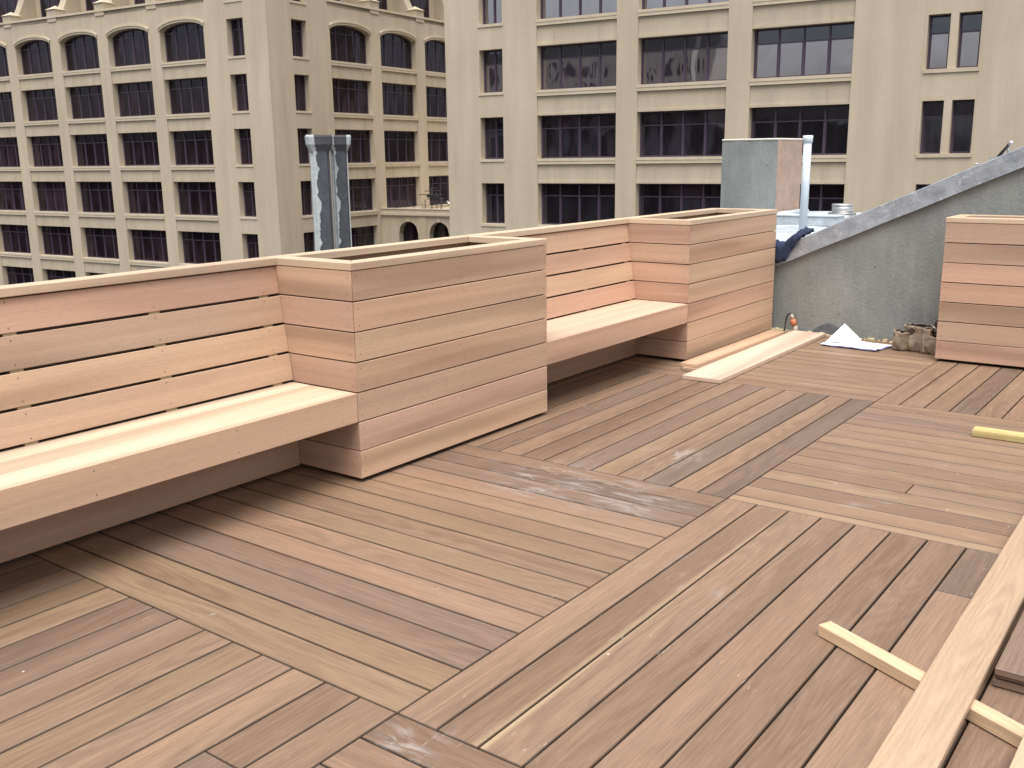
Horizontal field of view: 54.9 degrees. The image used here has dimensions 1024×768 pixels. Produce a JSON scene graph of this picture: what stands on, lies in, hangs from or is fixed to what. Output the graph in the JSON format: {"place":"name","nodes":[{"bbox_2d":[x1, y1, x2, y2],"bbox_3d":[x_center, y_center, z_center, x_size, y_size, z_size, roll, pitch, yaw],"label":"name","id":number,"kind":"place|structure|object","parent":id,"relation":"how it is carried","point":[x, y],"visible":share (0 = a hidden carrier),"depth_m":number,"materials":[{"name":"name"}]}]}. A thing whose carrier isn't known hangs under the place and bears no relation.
{"place":"outdoors","nodes":[
{"label":"outdoors","id":0,"kind":"place"},
{"bbox_2d":[0,0,448,285],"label":"office building","id":1,"kind":"structure","parent":0,"point":[136,135],"depth_m":80.40,"materials":[{"name":"beige stone"}]},
{"bbox_2d":[0,46,9,80],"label":"window","id":2,"kind":"structure","parent":1,"relation":"in","point":[4,71],"depth_m":87.46,"materials":[{"name":"black glass"}]},
{"bbox_2d":[0,92,15,126],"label":"window","id":3,"kind":"structure","parent":1,"relation":"in","point":[7,118],"depth_m":88.55,"materials":[{"name":"black glass"}]},
{"bbox_2d":[0,0,17,22],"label":"window","id":4,"kind":"structure","parent":1,"relation":"in","point":[6,6],"depth_m":88.81,"materials":[{"name":"black glass"}]},
{"bbox_2d":[0,137,20,170],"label":"window","id":5,"kind":"structure","parent":1,"relation":"in","point":[9,153],"depth_m":89.62,"materials":[{"name":"black glass"}]},
{"bbox_2d":[0,181,25,214],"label":"window","id":6,"kind":"structure","parent":1,"relation":"in","point":[11,192],"depth_m":90.70,"materials":[{"name":"black glass"}]},
{"bbox_2d":[0,224,31,257],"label":"window","id":7,"kind":"structure","parent":1,"relation":"in","point":[15,237],"depth_m":91.72,"materials":[{"name":"black glass"}]},
{"bbox_2d":[6,266,33,284],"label":"window","id":8,"kind":"structure","parent":1,"relation":"in","point":[16,275],"depth_m":92.62,"materials":[{"name":"black glass"}]},
{"bbox_2d":[17,40,52,79],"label":"window","id":9,"kind":"structure","parent":1,"relation":"in","point":[35,55],"depth_m":85.04,"materials":[{"name":"black glass"}]},
{"bbox_2d":[23,89,58,125],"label":"window","id":10,"kind":"structure","parent":1,"relation":"in","point":[41,104],"depth_m":85.93,"materials":[{"name":"black glass"}]},
{"bbox_2d":[28,136,63,170],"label":"window","id":11,"kind":"structure","parent":1,"relation":"in","point":[47,151],"depth_m":86.82,"materials":[{"name":"black glass"}]},
{"bbox_2d":[40,0,59,16],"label":"window","id":12,"kind":"structure","parent":1,"relation":"in","point":[44,4],"depth_m":86.02,"materials":[{"name":"black glass"}]},
{"bbox_2d":[34,182,68,215],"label":"window","id":13,"kind":"structure","parent":1,"relation":"in","point":[52,196],"depth_m":87.67,"materials":[{"name":"black glass"}]},
{"bbox_2d":[39,226,73,260],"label":"window","id":14,"kind":"structure","parent":1,"relation":"in","point":[57,240],"depth_m":88.55,"materials":[{"name":"black glass"}]},
{"bbox_2d":[47,269,75,279],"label":"window","id":15,"kind":"structure","parent":1,"relation":"in","point":[51,274],"depth_m":89.45,"materials":[{"name":"black glass"}]},
{"bbox_2d":[62,35,99,75],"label":"window","id":16,"kind":"structure","parent":1,"relation":"in","point":[82,57],"depth_m":81.88,"materials":[{"name":"black glass"}]},
{"bbox_2d":[67,85,105,123],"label":"window","id":17,"kind":"structure","parent":1,"relation":"in","point":[87,104],"depth_m":82.76,"materials":[{"name":"black glass"}]},
{"bbox_2d":[72,134,109,170],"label":"window","id":18,"kind":"structure","parent":1,"relation":"in","point":[91,149],"depth_m":83.64,"materials":[{"name":"black glass"}]},
{"bbox_2d":[85,0,98,10],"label":"window","id":19,"kind":"structure","parent":1,"relation":"in","point":[89,3],"depth_m":83.15,"materials":[{"name":"black glass"}]},
{"bbox_2d":[77,182,114,217],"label":"window","id":20,"kind":"structure","parent":1,"relation":"in","point":[97,197],"depth_m":84.52,"materials":[{"name":"black glass"}]},
{"bbox_2d":[82,227,119,263],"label":"window","id":21,"kind":"structure","parent":1,"relation":"in","point":[101,242],"depth_m":85.39,"materials":[{"name":"black glass"}]},
{"bbox_2d":[109,29,150,71],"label":"window","id":22,"kind":"structure","parent":1,"relation":"in","point":[131,47],"depth_m":78.70,"materials":[{"name":"black glass"}]},
{"bbox_2d":[114,81,155,121],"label":"window","id":23,"kind":"structure","parent":1,"relation":"in","point":[136,100],"depth_m":79.61,"materials":[{"name":"black glass"}]},
{"bbox_2d":[119,132,160,169],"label":"window","id":24,"kind":"structure","parent":1,"relation":"in","point":[141,152],"depth_m":80.49,"materials":[{"name":"black glass"}]},
{"bbox_2d":[124,182,164,218],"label":"window","id":25,"kind":"structure","parent":1,"relation":"in","point":[145,199],"depth_m":81.36,"materials":[{"name":"black glass"}]},
{"bbox_2d":[129,229,168,266],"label":"window","id":26,"kind":"structure","parent":1,"relation":"in","point":[148,245],"depth_m":82.24,"materials":[{"name":"black glass"}]},
{"bbox_2d":[161,23,205,66],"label":"window","id":27,"kind":"structure","parent":1,"relation":"in","point":[184,42],"depth_m":75.56,"materials":[{"name":"black glass"}]},
{"bbox_2d":[165,77,210,118],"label":"window","id":28,"kind":"structure","parent":1,"relation":"in","point":[189,98],"depth_m":76.47,"materials":[{"name":"black glass"}]},
{"bbox_2d":[170,130,214,169],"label":"window","id":29,"kind":"structure","parent":1,"relation":"in","point":[193,149],"depth_m":77.33,"materials":[{"name":"black glass"}]},
{"bbox_2d":[174,182,218,220],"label":"window","id":30,"kind":"structure","parent":1,"relation":"in","point":[195,198],"depth_m":78.21,"materials":[{"name":"black glass"}]},
{"bbox_2d":[179,231,221,265],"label":"window","id":31,"kind":"structure","parent":1,"relation":"in","point":[198,247],"depth_m":79.17,"materials":[{"name":"black glass"}]},
{"bbox_2d":[228,19,245,58],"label":"window","id":32,"kind":"structure","parent":1,"relation":"in","point":[236,24],"depth_m":72.70,"materials":[{"name":"black glass"}]},
{"bbox_2d":[232,74,249,113],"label":"window","id":33,"kind":"structure","parent":1,"relation":"in","point":[241,80],"depth_m":73.57,"materials":[{"name":"black glass"}]},
{"bbox_2d":[236,129,252,166],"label":"window","id":34,"kind":"structure","parent":1,"relation":"in","point":[244,134],"depth_m":74.46,"materials":[{"name":"black glass"}]},
{"bbox_2d":[239,182,256,219],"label":"window","id":35,"kind":"structure","parent":1,"relation":"in","point":[248,187],"depth_m":75.34,"materials":[{"name":"black glass"}]},
{"bbox_2d":[247,234,258,258],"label":"window","id":36,"kind":"structure","parent":1,"relation":"in","point":[252,239],"depth_m":76.15,"materials":[{"name":"black glass"}]},
{"bbox_2d":[291,20,308,59],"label":"window","id":37,"kind":"structure","parent":1,"relation":"in","point":[296,29],"depth_m":73.80,"materials":[{"name":"black glass"}]},
{"bbox_2d":[294,75,311,113],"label":"window","id":38,"kind":"structure","parent":1,"relation":"in","point":[299,79],"depth_m":74.68,"materials":[{"name":"black glass"}]},
{"bbox_2d":[297,128,309,165],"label":"window","id":39,"kind":"structure","parent":1,"relation":"in","point":[303,150],"depth_m":75.50,"materials":[{"name":"black glass"}]},
{"bbox_2d":[300,181,312,217],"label":"window","id":40,"kind":"structure","parent":1,"relation":"in","point":[305,185],"depth_m":76.42,"materials":[{"name":"black glass"}]},
{"bbox_2d":[304,232,313,251],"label":"window","id":41,"kind":"structure","parent":1,"relation":"in","point":[308,236],"depth_m":77.23,"materials":[{"name":"black glass"}]},
{"bbox_2d":[330,26,371,68],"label":"window","id":42,"kind":"structure","parent":1,"relation":"in","point":[347,44],"depth_m":78.57,"materials":[{"name":"black glass"}]},
{"bbox_2d":[332,78,373,118],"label":"window","id":43,"kind":"structure","parent":1,"relation":"in","point":[350,97],"depth_m":79.49,"materials":[{"name":"black glass"}]},
{"bbox_2d":[335,129,375,166],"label":"window","id":44,"kind":"structure","parent":1,"relation":"in","point":[358,151],"depth_m":80.99,"materials":[{"name":"black glass"}]},
{"bbox_2d":[351,226,373,246],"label":"window","id":45,"kind":"structure","parent":1,"relation":"in","point":[361,236],"depth_m":82.68,"materials":[{"name":"black glass"}]},
{"bbox_2d":[349,178,377,215],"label":"window","id":46,"kind":"structure","parent":1,"relation":"in","point":[360,190],"depth_m":81.88,"materials":[{"name":"black glass"}]},
{"bbox_2d":[377,0,386,9],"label":"window","id":47,"kind":"structure","parent":1,"relation":"in","point":[382,3],"depth_m":84.75,"materials":[{"name":"black glass"}]},
{"bbox_2d":[380,33,417,73],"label":"window","id":48,"kind":"structure","parent":1,"relation":"in","point":[396,56],"depth_m":83.74,"materials":[{"name":"black glass"}]},
{"bbox_2d":[382,83,418,119],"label":"window","id":49,"kind":"structure","parent":1,"relation":"in","point":[397,98],"depth_m":84.64,"materials":[{"name":"black glass"}]},
{"bbox_2d":[384,131,420,166],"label":"window","id":50,"kind":"structure","parent":1,"relation":"in","point":[399,145],"depth_m":85.56,"materials":[{"name":"black glass"}]},
{"bbox_2d":[386,177,421,207],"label":"window","id":51,"kind":"structure","parent":1,"relation":"in","point":[402,190],"depth_m":86.54,"materials":[{"name":"black glass"}]},
{"bbox_2d":[381,207,449,243],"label":"arcade wing","id":52,"kind":"structure","parent":1,"relation":"attached to","point":[404,224],"depth_m":82.17,"materials":[{"name":"stone"}]},
{"bbox_2d":[419,187,448,208],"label":"roof antenna","id":53,"kind":"object","parent":52,"relation":"on","point":[436,196],"visible":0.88,"depth_m":81.47,"materials":[{"name":"black metal"}]},
{"bbox_2d":[410,0,428,17],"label":"window","id":54,"kind":"structure","parent":1,"relation":"in","point":[422,4],"depth_m":89.49,"materials":[{"name":"black glass"}]},
{"bbox_2d":[425,40,445,76],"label":"window","id":55,"kind":"structure","parent":1,"relation":"in","point":[435,63],"depth_m":88.51,"materials":[{"name":"black glass"}]},
{"bbox_2d":[426,87,446,121],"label":"window","id":56,"kind":"structure","parent":1,"relation":"in","point":[436,100],"depth_m":89.40,"materials":[{"name":"black glass"}]},
{"bbox_2d":[427,132,447,165],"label":"window","id":57,"kind":"structure","parent":1,"relation":"in","point":[437,141],"depth_m":90.28,"materials":[{"name":"black glass"}]},
{"bbox_2d":[429,175,448,208],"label":"window","id":58,"kind":"structure","parent":1,"relation":"in","point":[441,183],"depth_m":91.25,"materials":[{"name":"black glass"}]},
{"bbox_2d":[444,0,1023,236],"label":"office building","id":59,"kind":"structure","parent":0,"point":[559,112],"depth_m":52.99,"materials":[{"name":"concrete"}]},
{"bbox_2d":[477,0,502,27],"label":"window","id":60,"kind":"structure","parent":59,"relation":"in","point":[492,9],"depth_m":58.63,"materials":[{"name":"grey glass"}]},
{"bbox_2d":[479,50,503,95],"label":"window","id":61,"kind":"structure","parent":59,"relation":"in","point":[493,69],"depth_m":59.42,"materials":[{"name":"grey glass"}]},
{"bbox_2d":[480,117,504,161],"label":"window","id":62,"kind":"structure","parent":59,"relation":"in","point":[494,139],"depth_m":60.31,"materials":[{"name":"black glass"}]},
{"bbox_2d":[481,183,505,226],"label":"window","id":63,"kind":"structure","parent":59,"relation":"in","point":[495,209],"depth_m":61.19,"materials":[{"name":"black glass"}]},
{"bbox_2d":[537,183,614,226],"bbox_3d":[3.863,-10.392,58.018,5.103,2.797,0.640,7,15,31],"label":"window","id":64,"kind":"structure","parent":59,"relation":"in","point":[562,203],"depth_m":58.30,"materials":[{"name":"black glass"}]},
{"bbox_2d":[536,0,616,25],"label":"window","id":65,"kind":"structure","parent":59,"relation":"in","point":[552,11],"depth_m":55.75,"materials":[{"name":"grey glass"}]},
{"bbox_2d":[536,41,616,95],"bbox_3d":[3.763,-17.993,56.270,5.103,2.797,0.640,7,15,31],"label":"window","id":66,"kind":"structure","parent":59,"relation":"in","point":[583,68],"depth_m":56.47,"materials":[{"name":"grey glass"}]},
{"bbox_2d":[537,113,615,163],"bbox_3d":[3.813,-14.192,57.144,5.103,2.797,0.640,7,15,31],"label":"window","id":67,"kind":"structure","parent":59,"relation":"in","point":[581,138],"depth_m":57.34,"materials":[{"name":"black glass"}]},
{"bbox_2d":[639,184,720,215],"bbox_3d":[9.316,-9.720,54.782,5.103,2.797,0.640,7,15,31],"label":"window","id":68,"kind":"structure","parent":59,"relation":"in","point":[653,198],"depth_m":55.04,"materials":[{"name":"black glass"}]},
{"bbox_2d":[636,109,725,163],"bbox_3d":[9.266,-13.520,53.908,5.103,2.797,0.640,7,15,31],"label":"window","id":69,"kind":"structure","parent":59,"relation":"in","point":[687,136],"depth_m":54.10,"materials":[{"name":"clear glass"}]},
{"bbox_2d":[637,32,727,90],"bbox_3d":[9.216,-17.321,53.035,5.103,2.797,0.640,7,15,31],"label":"window","id":70,"kind":"structure","parent":59,"relation":"in","point":[698,60],"depth_m":53.20,"materials":[{"name":"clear glass"}]},
{"bbox_2d":[638,0,728,16],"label":"window","id":71,"kind":"structure","parent":59,"relation":"in","point":[649,7],"depth_m":52.54,"materials":[{"name":"grey glass"}]},
{"bbox_2d":[753,0,816,5],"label":"window","id":72,"kind":"structure","parent":59,"relation":"in","point":[755,2],"depth_m":49.73,"materials":[{"name":"beige glass"}]},
{"bbox_2d":[751,104,849,161],"bbox_3d":[14.715,-12.849,50.676,5.103,2.797,0.640,7,15,30],"label":"window","id":73,"kind":"structure","parent":59,"relation":"in","point":[828,124],"depth_m":50.51,"materials":[{"name":"black glass"}]},
{"bbox_2d":[750,22,854,85],"bbox_3d":[14.665,-16.649,49.802,5.103,2.797,0.640,7,15,30],"label":"window","id":74,"kind":"structure","parent":59,"relation":"in","point":[812,53],"depth_m":49.95,"materials":[{"name":"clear glass"}]},
{"bbox_2d":[799,184,844,210],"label":"window","id":75,"kind":"structure","parent":59,"relation":"in","point":[822,197],"depth_m":50.89,"materials":[{"name":"black glass"}]},
{"bbox_2d":[920,101,943,153],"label":"window","id":76,"kind":"structure","parent":59,"relation":"in","point":[932,120],"depth_m":47.64,"materials":[{"name":"black glass"}]},
{"bbox_2d":[925,14,950,69],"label":"window","id":77,"kind":"structure","parent":59,"relation":"in","point":[939,32],"depth_m":46.76,"materials":[{"name":"grey glass"}]},
{"bbox_2d":[949,100,974,153],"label":"window","id":78,"kind":"structure","parent":59,"relation":"in","point":[963,110],"depth_m":46.95,"materials":[{"name":"black glass"}]},
{"bbox_2d":[957,12,982,67],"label":"window","id":79,"kind":"structure","parent":59,"relation":"in","point":[971,23],"depth_m":46.08,"materials":[{"name":"grey glass"}]},
{"label":"ground","id":80,"kind":"structure","parent":0,"visible":0},
{"bbox_3d":[2.942,15.129,6.254,13.400,30.600,22.100,9,16,36],"label":"host building","id":81,"kind":"object","parent":80,"relation":"on","visible":0},
{"bbox_2d":[305,135,333,250],"bbox_3d":[-1.234,-0.318,6.662,0.170,2.650,0.138,-4,13,-15],"label":"flue post","id":82,"kind":"object","parent":81,"relation":"on","point":[318,146],"visible":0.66,"depth_m":6.41,"materials":[{"name":"metal"}]},
{"bbox_2d":[330,135,351,248],"bbox_3d":[-1.131,-0.351,6.797,0.156,2.650,0.138,-4,13,-15],"label":"flue post","id":83,"kind":"object","parent":81,"relation":"on","point":[340,146],"visible":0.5,"depth_m":6.54,"materials":[{"name":"metal"}]},
{"bbox_2d":[720,138,802,211],"bbox_3d":[3.573,-2.948,14.123,0.837,1.099,0.916,9,16,36],"label":"chimney","id":84,"kind":"object","parent":81,"relation":"on","point":[760,173],"visible":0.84,"depth_m":13.78,"materials":[{"name":"grey paint"}]},
{"bbox_2d":[774,211,859,240],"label":"white roof","id":85,"kind":"structure","parent":81,"relation":"on","point":[784,232],"depth_m":11.12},
{"bbox_2d":[777,209,808,212],"bbox_3d":[3.546,-2.477,14.193,1.150,0.091,1.000,9,16,36],"label":"roof flashing","id":86,"kind":"object","parent":85,"relation":"on","point":[793,211],"visible":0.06,"depth_m":13.79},
{"bbox_2d":[799,135,812,229],"bbox_3d":[3.232,-2.208,10.854,0.108,1.030,0.108,9,15,36],"label":"vent pipe","id":87,"kind":"object","parent":85,"relation":"on","point":[806,165],"visible":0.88,"depth_m":10.81,"materials":[{"name":"metal"}]},
{"bbox_2d":[776,213,845,226],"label":"roof curb","id":88,"kind":"structure","parent":85,"relation":"on","point":[826,220],"depth_m":11.60,"materials":[{"name":"metal"}]},
{"bbox_2d":[828,203,856,219],"bbox_3d":[3.973,-2.044,11.855,0.340,0.243,0.340,9,16,36],"label":"roof vent","id":89,"kind":"object","parent":85,"relation":"on","point":[846,209],"visible":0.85,"depth_m":11.73,"materials":[{"name":"metal"}]},
{"bbox_2d":[771,146,1023,341],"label":"sloped wall","id":90,"kind":"structure","parent":81,"relation":"on","point":[876,273],"depth_m":7.83,"materials":[{"name":"grey paint"}]},
{"bbox_2d":[773,227,813,262],"bbox_3d":[2.364,-1.184,8.351,0.384,0.307,0.243,9,16,36],"label":"cloth","id":91,"kind":"object","parent":90,"relation":"on","point":[783,249],"visible":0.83,"depth_m":8.28,"materials":[{"name":"blue fabric"}]},
{"bbox_2d":[989,140,1013,159],"bbox_3d":[3.604,-1.712,7.233,0.150,0.148,0.105,9,16,36],"label":"clamp","id":92,"kind":"object","parent":90,"relation":"attached to","point":[1005,148],"visible":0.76,"depth_m":7.19,"materials":[{"name":"metal"}]},
{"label":"deck underlay","id":93,"kind":"structure","parent":81,"relation":"on","visible":0},
{"bbox_2d":[0,330,1023,767],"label":"deck","id":94,"kind":"structure","parent":93,"relation":"on","point":[636,560],"depth_m":3.46,"materials":[{"name":"brown wood"}]},
{"bbox_2d":[0,257,357,562],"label":"bench","id":95,"kind":"object","parent":94,"relation":"on","point":[128,396],"visible":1,"depth_m":4.04,"materials":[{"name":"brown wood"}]},
{"bbox_2d":[267,235,546,478],"bbox_3d":[-0.490,-0.222,5.277,0.592,1.020,1.537,9,16,36],"label":"planter box","id":96,"kind":"object","parent":94,"relation":"on","point":[421,348],"visible":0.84,"depth_m":4.86,"materials":[{"name":"red wood"}]},
{"bbox_2d":[469,218,687,383],"bbox_3d":[0.501,-0.534,6.574,0.589,1.018,1.790,9,16,36],"label":"bench","id":97,"kind":"object","parent":94,"relation":"on","point":[593,322],"visible":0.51,"depth_m":6.75,"materials":[{"name":"red wood"}]},
{"bbox_2d":[620,208,777,359],"bbox_3d":[1.512,-0.850,7.893,0.592,1.020,1.596,9,16,36],"label":"planter box","id":98,"kind":"object","parent":94,"relation":"on","point":[713,268],"visible":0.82,"depth_m":7.38,"materials":[{"name":"red wood"}]},
{"bbox_2d":[682,339,770,370],"bbox_3d":[1.719,-0.251,7.540,0.120,0.024,1.595,9,16,35],"label":"trim plank","id":99,"kind":"object","parent":94,"relation":"on","point":[684,368],"depth_m":6.96,"materials":[{"name":"beige wood"}]},
{"bbox_2d":[680,330,784,367],"bbox_3d":[1.725,-0.283,7.569,0.130,0.024,1.610,9,16,36],"label":"trim plank","id":100,"kind":"object","parent":99,"relation":"on","point":[717,354],"depth_m":7.45,"materials":[{"name":"beige wood"}]},
{"bbox_2d":[683,330,825,383],"bbox_3d":[1.878,-0.228,7.420,0.275,0.028,2.080,9,16,35],"label":"wide plank","id":101,"kind":"object","parent":94,"relation":"on","point":[732,366],"visible":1,"depth_m":7.22,"materials":[{"name":"beige wood"}]},
{"bbox_2d":[769,313,797,330],"bbox_3d":[2.303,-0.515,8.354,0.244,0.177,0.073,3,13,15],"label":"cable stub","id":102,"kind":"object","parent":94,"relation":"on","point":[794,324],"visible":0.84,"depth_m":8.31,"materials":[{"name":"black rubber"}]},
{"bbox_2d":[770,327,891,342],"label":"wood shavings","id":103,"kind":"object","parent":94,"relation":"on","point":[787,331],"visible":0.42,"depth_m":8.25},
{"bbox_2d":[821,324,891,350],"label":"paper sheets","id":104,"kind":"object","parent":94,"relation":"on","point":[845,335],"visible":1,"depth_m":7.81,"materials":[{"name":"paper"}]},
{"bbox_2d":[892,320,937,354],"bbox_3d":[3.147,-0.375,7.493,0.472,0.250,0.291,9,16,36],"label":"tool pouch","id":105,"kind":"object","parent":94,"relation":"on","point":[920,338],"visible":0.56,"depth_m":7.46,"materials":[{"name":"fabric"}]},
{"bbox_2d":[818,621,1023,747],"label":"timber batten","id":106,"kind":"object","parent":94,"relation":"on","point":[997,723],"visible":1,"depth_m":2.83,"materials":[{"name":"wood"}]},
{"bbox_2d":[867,515,1023,767],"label":"long plank","id":107,"kind":"object","parent":106,"relation":"on","point":[925,729],"visible":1,"depth_m":2.75,"materials":[{"name":"beige wood"}]},
{"bbox_2d":[1009,735,1023,767],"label":"cedar plank","id":108,"kind":"object","parent":106,"relation":"on","point":[1017,761],"depth_m":2.36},
{"bbox_2d":[935,214,1023,367],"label":"planter box","id":109,"kind":"object","parent":94,"relation":"on","point":[981,314],"visible":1,"depth_m":6.88,"materials":[{"name":"red wood"}]},
{"bbox_2d":[971,426,1023,442],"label":"timber batten","id":110,"kind":"object","parent":94,"relation":"on","point":[998,434],"visible":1,"depth_m":5.19,"materials":[{"name":"wood"}]},
{"bbox_2d":[992,676,1023,693],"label":"hardwood plank","id":111,"kind":"object","parent":94,"relation":"on","point":[1008,685],"visible":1,"depth_m":2.77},
{"bbox_2d":[995,674,1023,684],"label":"hardwood plank","id":112,"kind":"object","parent":111,"relation":"on","point":[1009,679],"visible":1,"depth_m":2.78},
{"bbox_2d":[994,610,1023,681],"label":"hardwood plank","id":113,"kind":"object","parent":112,"relation":"on","point":[1010,663],"visible":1,"depth_m":2.83,"materials":[{"name":"wood"}]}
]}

